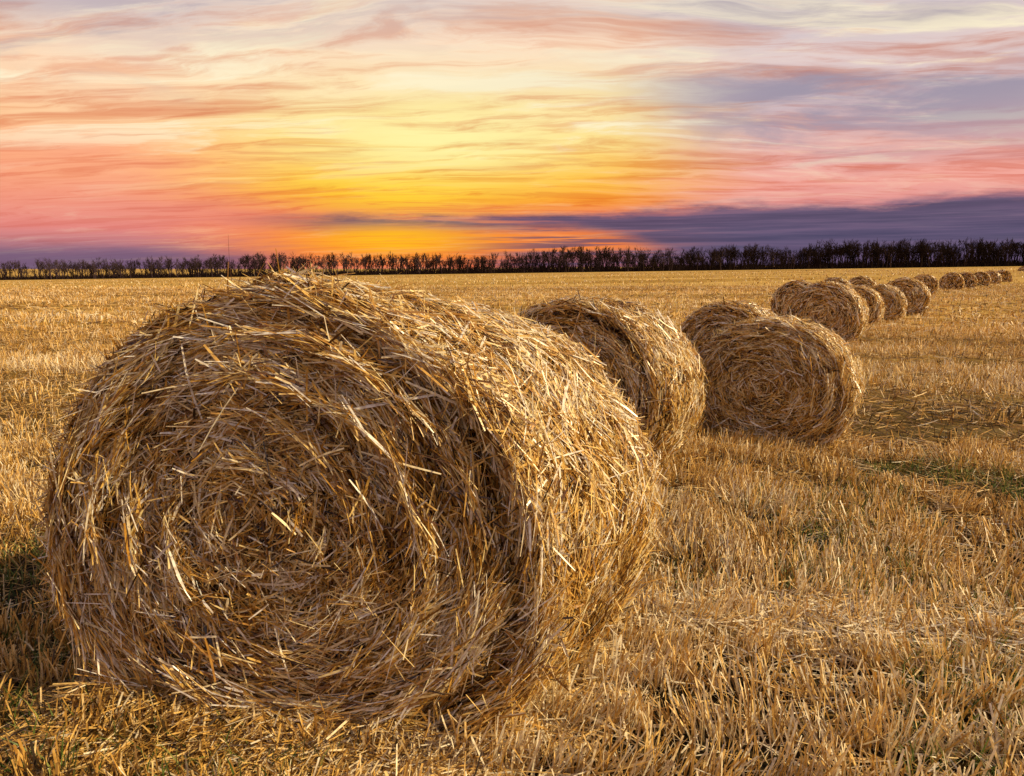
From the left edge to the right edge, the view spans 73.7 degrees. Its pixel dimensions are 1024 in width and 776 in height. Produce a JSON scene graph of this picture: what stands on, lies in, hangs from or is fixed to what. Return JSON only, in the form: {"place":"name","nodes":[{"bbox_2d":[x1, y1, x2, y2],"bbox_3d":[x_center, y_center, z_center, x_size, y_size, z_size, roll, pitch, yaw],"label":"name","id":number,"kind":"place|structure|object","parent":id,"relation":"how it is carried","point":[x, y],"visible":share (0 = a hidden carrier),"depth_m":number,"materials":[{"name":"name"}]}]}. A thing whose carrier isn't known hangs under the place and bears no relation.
{"place":"outdoors","nodes":[
{"label":"outdoors","id":0,"kind":"place"},
{"bbox_2d":[0,266,1023,775],"bbox_3d":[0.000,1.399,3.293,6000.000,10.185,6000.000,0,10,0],"label":"stubble field ground","id":1,"kind":"structure","parent":0,"point":[656,280],"depth_m":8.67,"materials":[{"name":"yellow plant"}]},
{"bbox_2d":[24,240,677,750],"bbox_3d":[-0.654,0.457,3.241,2.902,2.288,1.361,2,10,10],"label":"hay bale","id":2,"kind":"object","parent":1,"relation":"on","point":[324,496],"visible":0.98,"depth_m":2.76,"materials":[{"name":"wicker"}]},
{"bbox_2d":[0,283,1023,775],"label":"loose straw","id":3,"kind":"object","parent":1,"relation":"on","point":[348,749],"visible":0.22,"depth_m":3.33,"materials":[{"name":"yellow plant"}]},
{"bbox_2d":[0,237,1023,279],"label":"treeline","id":4,"kind":"object","parent":1,"relation":"on","point":[947,255],"visible":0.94,"depth_m":245.52,"materials":[{"name":"black plant"}]},
{"bbox_2d":[512,289,712,466],"bbox_3d":[0.792,-0.069,7.062,2.423,1.916,1.447,7,12,34],"label":"hay bale","id":5,"kind":"object","parent":1,"relation":"on","point":[649,358],"visible":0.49,"depth_m":6.28,"materials":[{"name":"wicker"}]},
{"bbox_2d":[679,292,778,355],"bbox_3d":[3.745,-0.775,11.696,2.002,1.750,1.339,6,12,30],"label":"hay bale","id":6,"kind":"object","parent":1,"relation":"on","point":[701,324],"visible":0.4,"depth_m":11.26,"materials":[{"name":"plant"}]},
{"bbox_2d":[696,309,867,447],"bbox_3d":[3.030,-0.139,7.950,2.096,1.704,1.316,6,11,29],"label":"hay bale","id":7,"kind":"object","parent":1,"relation":"on","point":[795,376],"visible":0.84,"depth_m":7.42,"materials":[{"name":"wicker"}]},
{"bbox_2d":[767,279,812,316],"bbox_3d":[10.406,-3.094,24.838,1.876,1.810,1.420,6,12,31],"label":"hay bale","id":8,"kind":"object","parent":1,"relation":"on","point":[783,293],"visible":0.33,"depth_m":24.50,"materials":[{"name":"plant"}]},
{"bbox_2d":[782,278,871,342],"bbox_3d":[8.341,-2.017,18.233,2.227,1.916,1.444,6,12,30],"label":"hay bale","id":9,"kind":"object","parent":1,"relation":"on","point":[843,310],"visible":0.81,"depth_m":17.60,"materials":[{"name":"plant"}]},
{"bbox_2d":[823,275,854,285],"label":"hay bale","id":10,"kind":"object","parent":1,"relation":"on","point":[840,280],"visible":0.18,"depth_m":30.10,"materials":[{"name":"plant"}]},
{"bbox_2d":[849,275,877,286],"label":"hay bale","id":11,"kind":"object","parent":1,"relation":"on","point":[863,280],"visible":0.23,"depth_m":33.07,"materials":[{"name":"plant"}]},
{"bbox_2d":[849,284,886,324],"bbox_3d":[11.672,-2.747,23.274,1.964,1.647,1.459,6,11,29],"label":"hay bale","id":12,"kind":"object","parent":1,"relation":"on","point":[874,300],"visible":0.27,"depth_m":22.52,"materials":[{"name":"plant"}]},
{"bbox_2d":[870,283,907,320],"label":"hay bale","id":13,"kind":"object","parent":1,"relation":"on","point":[894,298],"visible":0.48,"depth_m":24.85,"materials":[{"name":"plant"}]},
{"bbox_2d":[888,276,930,313],"bbox_3d":[16.598,-3.898,28.944,2.210,1.843,1.434,6,12,30],"label":"hay bale","id":14,"kind":"object","parent":1,"relation":"on","point":[917,293],"visible":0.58,"depth_m":28.28,"materials":[{"name":"plant"}]},
{"bbox_2d":[914,273,939,293],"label":"hay bale","id":15,"kind":"object","parent":1,"relation":"on","point":[931,282],"visible":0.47,"depth_m":49.26,"materials":[{"name":"plant"}]},
{"bbox_2d":[939,272,964,289],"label":"hay bale","id":16,"kind":"object","parent":1,"relation":"on","point":[952,280],"visible":0.85,"depth_m":57.79,"materials":[{"name":"plant"}]},
{"bbox_2d":[958,272,979,286],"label":"hay bale","id":17,"kind":"object","parent":1,"relation":"on","point":[971,279],"visible":0.56,"depth_m":61.58,"materials":[{"name":"plant"}]},
{"bbox_2d":[973,270,990,285],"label":"hay bale","id":18,"kind":"object","parent":1,"relation":"on","point":[984,278],"visible":0.66,"depth_m":65.53,"materials":[{"name":"plant"}]},
{"bbox_2d":[986,270,1001,283],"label":"hay bale","id":19,"kind":"object","parent":1,"relation":"on","point":[996,277],"visible":0.47,"depth_m":69.94,"materials":[{"name":"plant"}]},
{"bbox_2d":[997,269,1012,281],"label":"hay bale","id":20,"kind":"object","parent":1,"relation":"on","point":[1006,275],"visible":0.55,"depth_m":75.84,"materials":[{"name":"plant"}]},
{"bbox_2d":[0,0,1023,268],"label":"sky","id":21,"kind":"structure","parent":0,"point":[131,130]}
]}

